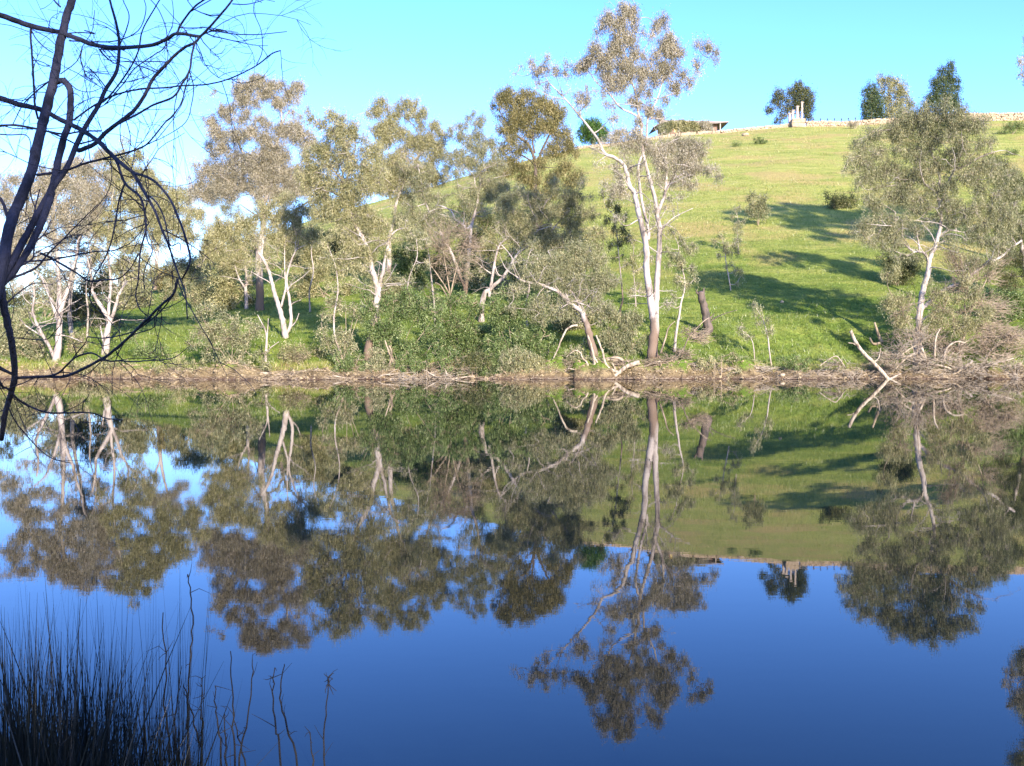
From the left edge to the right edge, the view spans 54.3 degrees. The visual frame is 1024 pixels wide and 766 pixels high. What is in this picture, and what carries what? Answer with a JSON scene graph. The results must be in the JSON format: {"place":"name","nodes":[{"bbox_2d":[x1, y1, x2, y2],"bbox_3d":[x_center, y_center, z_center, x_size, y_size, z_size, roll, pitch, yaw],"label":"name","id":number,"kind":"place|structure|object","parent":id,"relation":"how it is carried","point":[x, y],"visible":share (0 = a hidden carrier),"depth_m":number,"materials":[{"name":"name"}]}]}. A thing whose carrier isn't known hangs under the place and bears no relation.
{"place":"outdoors","nodes":[
{"label":"outdoors","id":0,"kind":"place"},
{"bbox_2d":[0,378,1023,765],"bbox_3d":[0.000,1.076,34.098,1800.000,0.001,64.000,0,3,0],"label":"water","id":1,"kind":"structure","parent":0,"point":[628,572],"depth_m":12.11,"materials":[{"name":"blue liquid"}]},
{"bbox_2d":[0,556,286,765],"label":"reeds","id":2,"kind":"object","parent":1,"relation":"on","point":[78,741],"visible":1,"depth_m":4.24,"materials":[{"name":"black plant"}]},
{"bbox_2d":[186,564,210,765],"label":"reed stem","id":3,"kind":"object","parent":1,"relation":"on","point":[190,656],"visible":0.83,"depth_m":5.28,"materials":[{"name":"black plant"}]},
{"bbox_2d":[252,663,291,765],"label":"reed stem","id":4,"kind":"object","parent":1,"relation":"on","point":[279,748],"visible":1,"depth_m":5.29,"materials":[{"name":"black plant"}]},
{"bbox_2d":[848,330,900,378],"bbox_3d":[21.826,-1.646,60.108,3.275,3.071,0.279,0,3,-3],"label":"log","id":5,"kind":"object","parent":1,"relation":"in","point":[871,360],"visible":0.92,"depth_m":60.01,"materials":[{"name":"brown wood"}]},
{"bbox_2d":[0,120,1023,379],"bbox_3d":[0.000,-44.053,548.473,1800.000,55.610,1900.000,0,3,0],"label":"ground","id":6,"kind":"structure","parent":0,"point":[770,152],"depth_m":81.72,"materials":[{"name":"green plant"}]},
{"bbox_2d":[0,262,42,316],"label":"scrub bush","id":7,"kind":"object","parent":6,"relation":"on","point":[10,296],"visible":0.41,"depth_m":98.09,"materials":[{"name":"green plant"}]},
{"bbox_2d":[0,306,51,361],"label":"bush","id":8,"kind":"object","parent":6,"relation":"on","point":[4,347],"visible":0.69,"depth_m":63.40,"materials":[{"name":"green plant"}]},
{"bbox_2d":[11,263,82,318],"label":"scrub bush","id":9,"kind":"object","parent":6,"relation":"on","point":[44,276],"visible":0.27,"depth_m":88.25,"materials":[{"name":"green plant"}]},
{"bbox_2d":[0,152,95,362],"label":"gum tree","id":10,"kind":"object","parent":6,"relation":"on","point":[75,187],"visible":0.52,"depth_m":62.22,"materials":[{"name":"green plant"}]},
{"bbox_2d":[64,329,95,355],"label":"bush","id":11,"kind":"object","parent":6,"relation":"on","point":[74,344],"visible":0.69,"depth_m":63.33,"materials":[{"name":"brown plant"}]},
{"bbox_2d":[40,144,120,335],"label":"gum tree","id":12,"kind":"object","parent":6,"relation":"on","point":[97,187],"visible":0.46,"depth_m":68.53,"materials":[{"name":"green plant"}]},
{"bbox_2d":[53,265,123,327],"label":"scrub bush","id":13,"kind":"object","parent":6,"relation":"on","point":[80,313],"visible":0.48,"depth_m":75.12,"materials":[{"name":"green plant"}]},
{"bbox_2d":[68,344,112,376],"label":"bank bush","id":14,"kind":"object","parent":6,"relation":"on","point":[83,364],"visible":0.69,"depth_m":60.55,"materials":[{"name":"brown plant"}]},
{"bbox_2d":[92,257,158,310],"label":"scrub bush","id":15,"kind":"object","parent":6,"relation":"on","point":[126,290],"visible":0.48,"depth_m":89.13,"materials":[{"name":"green plant"}]},
{"bbox_2d":[76,133,216,354],"bbox_3d":[-23.636,-8.636,64.209,9.414,14.935,3.974,0,3,0],"label":"gum tree","id":16,"kind":"object","parent":6,"relation":"on","point":[188,227],"visible":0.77,"depth_m":63.62,"materials":[{"name":"green plant"}]},
{"bbox_2d":[124,329,172,358],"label":"bush","id":17,"kind":"object","parent":6,"relation":"on","point":[148,349],"visible":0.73,"depth_m":63.24,"materials":[{"name":"green plant"}]},
{"bbox_2d":[127,180,206,289],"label":"gum tree","id":18,"kind":"object","parent":6,"relation":"on","point":[157,254],"visible":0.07,"depth_m":109.32,"materials":[{"name":"green plant"}]},
{"bbox_2d":[147,261,193,290],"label":"shrub","id":19,"kind":"object","parent":6,"relation":"on","point":[158,285],"visible":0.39,"depth_m":103.68,"materials":[{"name":"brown plant"}]},
{"bbox_2d":[0,0,346,507],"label":"bare tree","id":20,"kind":"object","parent":6,"relation":"on","point":[13,263],"visible":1,"depth_m":3.66,"materials":[{"name":"black plant"}]},
{"bbox_2d":[154,351,206,374],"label":"bank bush","id":21,"kind":"object","parent":6,"relation":"on","point":[178,358],"visible":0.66,"depth_m":60.27,"materials":[{"name":"brown plant"}]},
{"bbox_2d":[156,250,210,302],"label":"undergrowth bush","id":22,"kind":"object","parent":6,"relation":"on","point":[189,273],"visible":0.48,"depth_m":90.94,"materials":[{"name":"green plant"}]},
{"bbox_2d":[184,276,216,307],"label":"shrub","id":23,"kind":"object","parent":6,"relation":"on","point":[199,285],"visible":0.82,"depth_m":83.38,"materials":[{"name":"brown plant"}]},
{"bbox_2d":[183,298,273,370],"bbox_3d":[-17.110,-2.365,60.438,5.620,5.545,1.966,0,3,0],"label":"bush","id":24,"kind":"object","parent":6,"relation":"on","point":[234,341],"visible":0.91,"depth_m":60.25,"materials":[{"name":"green plant"}]},
{"bbox_2d":[203,266,255,310],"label":"scrub bush","id":25,"kind":"object","parent":6,"relation":"on","point":[223,295],"visible":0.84,"depth_m":80.66,"materials":[{"name":"green plant"}]},
{"bbox_2d":[197,232,268,308],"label":"gum tree","id":26,"kind":"object","parent":6,"relation":"on","point":[233,261],"visible":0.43,"depth_m":80.11,"materials":[{"name":"green plant"}]},
{"bbox_2d":[176,70,319,310],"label":"gum tree","id":27,"kind":"object","parent":6,"relation":"on","point":[275,173],"visible":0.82,"depth_m":78.00,"materials":[{"name":"green plant"}]},
{"bbox_2d":[192,186,322,338],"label":"gum tree","id":28,"kind":"object","parent":6,"relation":"on","point":[245,226],"visible":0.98,"depth_m":66.78,"materials":[{"name":"green plant"}]},
{"bbox_2d":[211,191,334,249],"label":"gum tree","id":29,"kind":"object","parent":6,"relation":"on","point":[226,207],"visible":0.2,"depth_m":116.55,"materials":[{"name":"green plant"}]},
{"bbox_2d":[262,223,302,270],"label":"undergrowth bush","id":30,"kind":"object","parent":6,"relation":"on","point":[289,257],"visible":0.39,"depth_m":100.97,"materials":[{"name":"green plant"}]},
{"bbox_2d":[276,338,326,364],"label":"bush","id":31,"kind":"object","parent":6,"relation":"on","point":[289,351],"visible":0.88,"depth_m":62.84,"materials":[{"name":"green plant"}]},
{"bbox_2d":[290,230,337,284],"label":"undergrowth bush","id":32,"kind":"object","parent":6,"relation":"on","point":[305,259],"visible":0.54,"depth_m":88.54,"materials":[{"name":"green plant"}]},
{"bbox_2d":[299,223,349,263],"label":"shrub","id":33,"kind":"object","parent":6,"relation":"on","point":[333,248],"visible":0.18,"depth_m":96.34,"materials":[{"name":"green plant"}]},
{"bbox_2d":[289,258,363,299],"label":"undergrowth bush","id":34,"kind":"object","parent":6,"relation":"on","point":[318,276],"visible":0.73,"depth_m":81.57,"materials":[{"name":"green plant"}]},
{"bbox_2d":[312,228,352,364],"bbox_3d":[-11.135,-5.312,61.870,2.644,8.901,1.214,0,3,0],"label":"sapling","id":35,"kind":"object","parent":6,"relation":"on","point":[331,256],"visible":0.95,"depth_m":61.73,"materials":[{"name":"green plant"}]},
{"bbox_2d":[313,290,363,362],"bbox_3d":[-10.637,-3.351,61.966,3.490,5.093,1.586,0,3,0],"label":"bush","id":36,"kind":"object","parent":6,"relation":"on","point":[348,334],"visible":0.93,"depth_m":61.84,"materials":[{"name":"brown plant"}]},
{"bbox_2d":[328,348,373,372],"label":"bank bush","id":37,"kind":"object","parent":6,"relation":"on","point":[348,362],"visible":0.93,"depth_m":60.55,"materials":[{"name":"green plant"}]},
{"bbox_2d":[291,97,419,362],"bbox_3d":[-9.695,-9.072,61.449,8.035,16.961,5.054,0,3,0],"label":"gum tree","id":38,"kind":"object","parent":6,"relation":"on","point":[340,135],"visible":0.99,"depth_m":61.32,"materials":[{"name":"green plant"}]},
{"bbox_2d":[364,344,390,371],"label":"bank bush","id":39,"kind":"object","parent":6,"relation":"on","point":[381,361],"visible":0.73,"depth_m":60.33,"materials":[{"name":"brown plant"}]},
{"bbox_2d":[351,280,447,365],"bbox_3d":[-7.050,-3.264,61.843,6.259,6.307,2.000,0,3,0],"label":"bush","id":40,"kind":"object","parent":6,"relation":"on","point":[386,327],"visible":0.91,"depth_m":61.74,"materials":[{"name":"green plant"}]},
{"bbox_2d":[363,267,442,313],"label":"undergrowth bush","id":41,"kind":"object","parent":6,"relation":"on","point":[395,286],"visible":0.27,"depth_m":74.47,"materials":[{"name":"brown plant"}]},
{"bbox_2d":[333,367,473,379],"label":"fallen branches","id":42,"kind":"object","parent":6,"relation":"on","point":[446,375],"visible":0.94,"depth_m":59.64,"materials":[{"name":"brown wood"}]},
{"bbox_2d":[353,89,454,287],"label":"gum tree","id":43,"kind":"object","parent":6,"relation":"on","point":[388,129],"visible":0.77,"depth_m":77.98,"materials":[{"name":"green plant"}]},
{"bbox_2d":[335,340,477,373],"bbox_3d":[-6.420,-1.407,61.002,8.754,2.444,2.133,0,3,0],"label":"debris pile","id":44,"kind":"object","parent":6,"relation":"on","point":[436,366],"visible":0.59,"depth_m":60.83,"materials":[{"name":"brown plant"}]},
{"bbox_2d":[379,238,434,286],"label":"undergrowth bush","id":45,"kind":"object","parent":6,"relation":"on","point":[404,262],"visible":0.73,"depth_m":82.51,"materials":[{"name":"green plant"}]},
{"bbox_2d":[387,224,431,364],"bbox_3d":[-6.455,-5.305,61.627,3.008,9.051,1.277,1,3,12],"label":"sapling","id":46,"kind":"object","parent":6,"relation":"on","point":[416,234],"visible":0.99,"depth_m":61.41,"materials":[{"name":"green plant"}]},
{"bbox_2d":[390,344,460,377],"bbox_3d":[-5.179,-1.247,60.320,4.360,2.364,0.895,0,3,0],"label":"bank bush","id":47,"kind":"object","parent":6,"relation":"on","point":[409,359],"visible":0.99,"depth_m":60.29,"materials":[{"name":"green plant"}]},
{"bbox_2d":[404,193,454,248],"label":"undergrowth bush","id":48,"kind":"object","parent":6,"relation":"on","point":[443,204],"visible":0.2,"depth_m":100.59,"materials":[{"name":"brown plant"}]},
{"bbox_2d":[419,226,491,282],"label":"undergrowth bush","id":49,"kind":"object","parent":6,"relation":"on","point":[436,279],"visible":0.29,"depth_m":83.90,"materials":[{"name":"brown plant"}]},
{"bbox_2d":[389,105,522,299],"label":"gum tree","id":50,"kind":"object","parent":6,"relation":"on","point":[479,147],"visible":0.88,"depth_m":76.76,"materials":[{"name":"green plant"}]},
{"bbox_2d":[416,282,495,362],"bbox_3d":[-3.448,-3.434,63.611,5.526,5.985,1.919,0,3,0],"label":"bush","id":51,"kind":"object","parent":6,"relation":"on","point":[456,331],"visible":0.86,"depth_m":63.53,"materials":[{"name":"green plant"}]},
{"bbox_2d":[424,208,489,314],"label":"bare tree","id":52,"kind":"object","parent":6,"relation":"on","point":[447,249],"visible":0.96,"depth_m":69.62,"materials":[{"name":"brown plant"}]},
{"bbox_2d":[451,345,495,376],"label":"bank bush","id":53,"kind":"object","parent":6,"relation":"on","point":[472,358],"visible":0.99,"depth_m":60.48,"materials":[{"name":"green plant"}]},
{"bbox_2d":[449,192,512,238],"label":"undergrowth bush","id":54,"kind":"object","parent":6,"relation":"on","point":[483,227],"visible":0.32,"depth_m":104.23,"materials":[{"name":"green plant"}]},
{"bbox_2d":[459,214,508,265],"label":"undergrowth bush","id":55,"kind":"object","parent":6,"relation":"on","point":[490,254],"visible":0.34,"depth_m":88.38,"materials":[{"name":"green plant"}]},
{"bbox_2d":[456,244,523,291],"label":"undergrowth bush","id":56,"kind":"object","parent":6,"relation":"on","point":[474,281],"visible":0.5,"depth_m":79.75,"materials":[{"name":"green plant"}]},
{"bbox_2d":[477,350,519,376],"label":"bank bush","id":57,"kind":"object","parent":6,"relation":"on","point":[484,372],"visible":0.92,"depth_m":60.59,"materials":[{"name":"green plant"}]},
{"bbox_2d":[0,359,1023,379],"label":"bank rubble","id":58,"kind":"object","parent":6,"relation":"on","point":[469,374],"visible":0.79,"depth_m":60.22,"materials":[{"name":"brown stone"}]},
{"bbox_2d":[552,344,590,370],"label":"bank bush","id":59,"kind":"object","parent":58,"relation":"on","point":[569,358],"visible":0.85,"depth_m":60.54,"materials":[{"name":"green plant"}]},
{"bbox_2d":[0,351,1023,379],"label":"twig litter","id":60,"kind":"object","parent":6,"relation":"on","point":[647,377],"visible":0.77,"depth_m":60.01,"materials":[{"name":"brown plant"}]},
{"bbox_2d":[496,342,539,375],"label":"bank bush","id":61,"kind":"object","parent":6,"relation":"on","point":[512,361],"visible":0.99,"depth_m":60.31,"materials":[{"name":"green plant"}]},
{"bbox_2d":[480,281,558,367],"bbox_3d":[0.506,-3.153,62.125,5.044,6.634,2.113,0,3,0],"label":"bush","id":62,"kind":"object","parent":6,"relation":"on","point":[501,323],"visible":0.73,"depth_m":61.94,"materials":[{"name":"green plant"}]},
{"bbox_2d":[517,231,543,326],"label":"sapling","id":63,"kind":"object","parent":6,"relation":"on","point":[529,241],"visible":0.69,"depth_m":68.78,"materials":[{"name":"green plant"}]},
{"bbox_2d":[462,169,602,321],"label":"gum tree","id":64,"kind":"object","parent":6,"relation":"on","point":[524,231],"visible":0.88,"depth_m":71.24,"materials":[{"name":"green plant"}]},
{"bbox_2d":[514,350,552,373],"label":"bank bush","id":65,"kind":"object","parent":6,"relation":"on","point":[536,365],"visible":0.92,"depth_m":60.19,"materials":[{"name":"green plant"}]},
{"bbox_2d":[486,78,589,227],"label":"golden tree","id":66,"kind":"object","parent":6,"relation":"on","point":[523,117],"visible":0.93,"depth_m":102.64,"materials":[{"name":"green plant"}]},
{"bbox_2d":[500,234,623,357],"bbox_3d":[3.150,-5.213,61.594,7.831,8.043,3.971,0,3,0],"label":"gum tree","id":67,"kind":"object","parent":6,"relation":"on","point":[558,267],"visible":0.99,"depth_m":61.51,"materials":[{"name":"green plant"}]},
{"bbox_2d":[549,287,615,333],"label":"undergrowth bush","id":68,"kind":"object","parent":6,"relation":"on","point":[564,324],"visible":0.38,"depth_m":66.95,"materials":[{"name":"green plant"}]},
{"bbox_2d":[557,221,610,266],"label":"undergrowth bush","id":69,"kind":"object","parent":6,"relation":"on","point":[601,234],"visible":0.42,"depth_m":84.94,"materials":[{"name":"green plant"}]},
{"bbox_2d":[573,113,609,145],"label":"round tree","id":70,"kind":"object","parent":6,"relation":"on","point":[595,124],"visible":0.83,"depth_m":202.06,"materials":[{"name":"green plant"}]},
{"bbox_2d":[566,335,639,376],"bbox_3d":[5.482,-1.444,60.014,4.468,2.955,0.320,0,3,0],"label":"log","id":71,"kind":"object","parent":6,"relation":"on","point":[624,368],"visible":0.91,"depth_m":59.97,"materials":[{"name":"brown wood"}]},
{"bbox_2d":[576,302,649,356],"bbox_3d":[6.206,-3.027,62.066,5.072,4.541,1.574,0,3,0],"label":"bush","id":72,"kind":"object","parent":6,"relation":"on","point":[625,325],"visible":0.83,"depth_m":61.95,"materials":[{"name":"green plant"}]},
{"bbox_2d":[508,0,724,361],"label":"gum tree","id":73,"kind":"object","parent":6,"relation":"on","point":[613,82],"visible":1,"depth_m":61.14,"materials":[{"name":"green plant"}]},
{"bbox_2d":[598,188,634,315],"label":"sapling","id":74,"kind":"object","parent":6,"relation":"on","point":[617,242],"visible":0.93,"depth_m":69.37,"materials":[{"name":"green plant"}]},
{"bbox_2d":[621,230,646,306],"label":"sapling","id":75,"kind":"object","parent":6,"relation":"on","point":[633,260],"visible":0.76,"depth_m":73.17,"materials":[{"name":"green plant"}]},
{"bbox_2d":[637,316,717,369],"bbox_3d":[10.007,-2.365,60.712,5.011,3.428,1.580,0,3,0],"label":"debris pile","id":76,"kind":"object","parent":6,"relation":"on","point":[695,335],"visible":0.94,"depth_m":60.64,"materials":[{"name":"brown plant"}]},
{"bbox_2d":[662,226,699,351],"bbox_3d":[10.723,-5.884,63.346,2.758,8.314,1.274,-1,3,-14],"label":"sapling","id":77,"kind":"object","parent":6,"relation":"on","point":[680,262],"visible":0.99,"depth_m":63.33,"materials":[{"name":"green plant"}]},
{"bbox_2d":[577,123,790,148],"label":"stone wall","id":78,"kind":"structure","parent":6,"relation":"on","point":[741,129],"depth_m":197.50,"materials":[{"name":"stone"}]},
{"bbox_2d":[696,288,735,333],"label":"tree stump","id":79,"kind":"object","parent":6,"relation":"on","point":[705,313],"visible":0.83,"depth_m":66.17,"materials":[{"name":"wood"}]},
{"bbox_2d":[694,348,742,378],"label":"bank bush","id":80,"kind":"object","parent":6,"relation":"on","point":[701,362],"visible":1,"depth_m":60.26,"materials":[{"name":"brown plant"}]},
{"bbox_2d":[711,229,746,289],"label":"sapling","id":81,"kind":"object","parent":6,"relation":"on","point":[734,247],"visible":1,"depth_m":77.44,"materials":[{"name":"green plant"}]},
{"bbox_2d":[727,203,747,249],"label":"sapling","id":82,"kind":"object","parent":6,"relation":"on","point":[736,226],"visible":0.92,"depth_m":86.25,"materials":[{"name":"green plant"}]},
{"bbox_2d":[742,189,771,225],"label":"shrub","id":83,"kind":"object","parent":6,"relation":"on","point":[760,206],"visible":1,"depth_m":97.02,"materials":[{"name":"green plant"}]},
{"bbox_2d":[749,298,773,364],"bbox_3d":[15.577,-3.016,62.162,1.815,4.622,0.893,0,3,-9],"label":"sapling","id":84,"kind":"object","parent":6,"relation":"on","point":[757,307],"visible":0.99,"depth_m":62.15,"materials":[{"name":"green plant"}]},
{"bbox_2d":[762,75,817,124],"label":"evergreen tree","id":85,"kind":"object","parent":6,"relation":"on","point":[798,94],"visible":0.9,"depth_m":210.87,"materials":[{"name":"green plant"}]},
{"bbox_2d":[775,351,812,371],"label":"bank bush","id":86,"kind":"object","parent":6,"relation":"on","point":[789,363],"visible":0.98,"depth_m":60.58,"materials":[{"name":"green plant"}]},
{"bbox_2d":[792,356,869,378],"bbox_3d":[19.180,-0.834,60.008,4.757,1.625,1.662,0,3,0],"label":"debris pile","id":87,"kind":"object","parent":6,"relation":"on","point":[834,363],"visible":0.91,"depth_m":59.97,"materials":[{"name":"brown wood"}]},
{"bbox_2d":[823,187,862,209],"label":"shrub","id":88,"kind":"object","parent":6,"relation":"on","point":[836,202],"visible":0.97,"depth_m":104.41,"materials":[{"name":"green plant"}]},
{"bbox_2d":[805,118,901,126],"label":"stone wall","id":89,"kind":"structure","parent":6,"relation":"on","point":[821,123],"depth_m":198.59,"materials":[{"name":"stone"}]},
{"bbox_2d":[858,79,887,119],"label":"evergreen tree","id":90,"kind":"object","parent":6,"relation":"on","point":[872,104],"visible":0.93,"depth_m":208.78,"materials":[{"name":"green plant"}]},
{"bbox_2d":[875,71,918,118],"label":"gum tree","id":91,"kind":"object","parent":6,"relation":"on","point":[890,83],"visible":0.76,"depth_m":212.67,"materials":[{"name":"green plant"}]},
{"bbox_2d":[875,243,924,285],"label":"undergrowth bush","id":92,"kind":"object","parent":6,"relation":"on","point":[908,270],"visible":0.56,"depth_m":77.28,"materials":[{"name":"green plant"}]},
{"bbox_2d":[864,320,987,377],"bbox_3d":[25.234,-2.078,60.762,7.499,3.943,2.352,0,3,0],"label":"debris pile","id":93,"kind":"object","parent":6,"relation":"on","point":[923,359],"visible":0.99,"depth_m":60.71,"materials":[{"name":"brown wood"}]},
{"bbox_2d":[840,93,1023,365],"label":"gum tree","id":94,"kind":"object","parent":6,"relation":"on","point":[973,171],"visible":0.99,"depth_m":62.33,"materials":[{"name":"green plant"}]},
{"bbox_2d":[876,257,996,358],"bbox_3d":[26.277,-4.652,62.176,7.279,6.417,2.241,0,3,5],"label":"bare bush","id":95,"kind":"object","parent":6,"relation":"on","point":[901,321],"visible":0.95,"depth_m":61.92,"materials":[{"name":"brown plant"}]},
{"bbox_2d":[918,58,965,111],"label":"pine tree","id":96,"kind":"object","parent":6,"relation":"on","point":[942,83],"visible":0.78,"depth_m":210.76,"materials":[{"name":"green plant"}]},
{"bbox_2d":[902,112,1023,121],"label":"stone wall","id":97,"kind":"structure","parent":6,"relation":"on","point":[1017,116],"depth_m":200.08,"materials":[{"name":"stone"}]},
{"bbox_2d":[922,319,1023,365],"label":"debris pile","id":98,"kind":"object","parent":6,"relation":"on","point":[983,344],"visible":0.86,"depth_m":61.59,"materials":[{"name":"brown plant"}]},
{"bbox_2d":[935,243,1023,359],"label":"bush","id":99,"kind":"object","parent":6,"relation":"on","point":[998,306],"visible":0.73,"depth_m":62.21,"materials":[{"name":"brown plant"}]},
{"bbox_2d":[950,352,1023,378],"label":"debris pile","id":100,"kind":"object","parent":6,"relation":"on","point":[980,374],"visible":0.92,"depth_m":60.38,"materials":[{"name":"brown wood"}]},
{"bbox_2d":[958,322,1023,358],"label":"bush","id":101,"kind":"object","parent":6,"relation":"on","point":[1009,351],"visible":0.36,"depth_m":63.27,"materials":[{"name":"brown plant"}]},
{"bbox_2d":[980,283,1023,323],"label":"undergrowth bush","id":102,"kind":"object","parent":6,"relation":"on","point":[1020,306],"visible":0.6,"depth_m":68.60,"materials":[{"name":"green plant"}]},
{"bbox_2d":[983,152,1023,293],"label":"gum tree","id":103,"kind":"object","parent":6,"relation":"on","point":[1018,260],"visible":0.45,"depth_m":72.24,"materials":[{"name":"green plant"}]},
{"bbox_2d":[0,0,1023,306],"label":"sky","id":104,"kind":"structure","parent":0,"point":[454,53],"materials":[{"name":"blue"}]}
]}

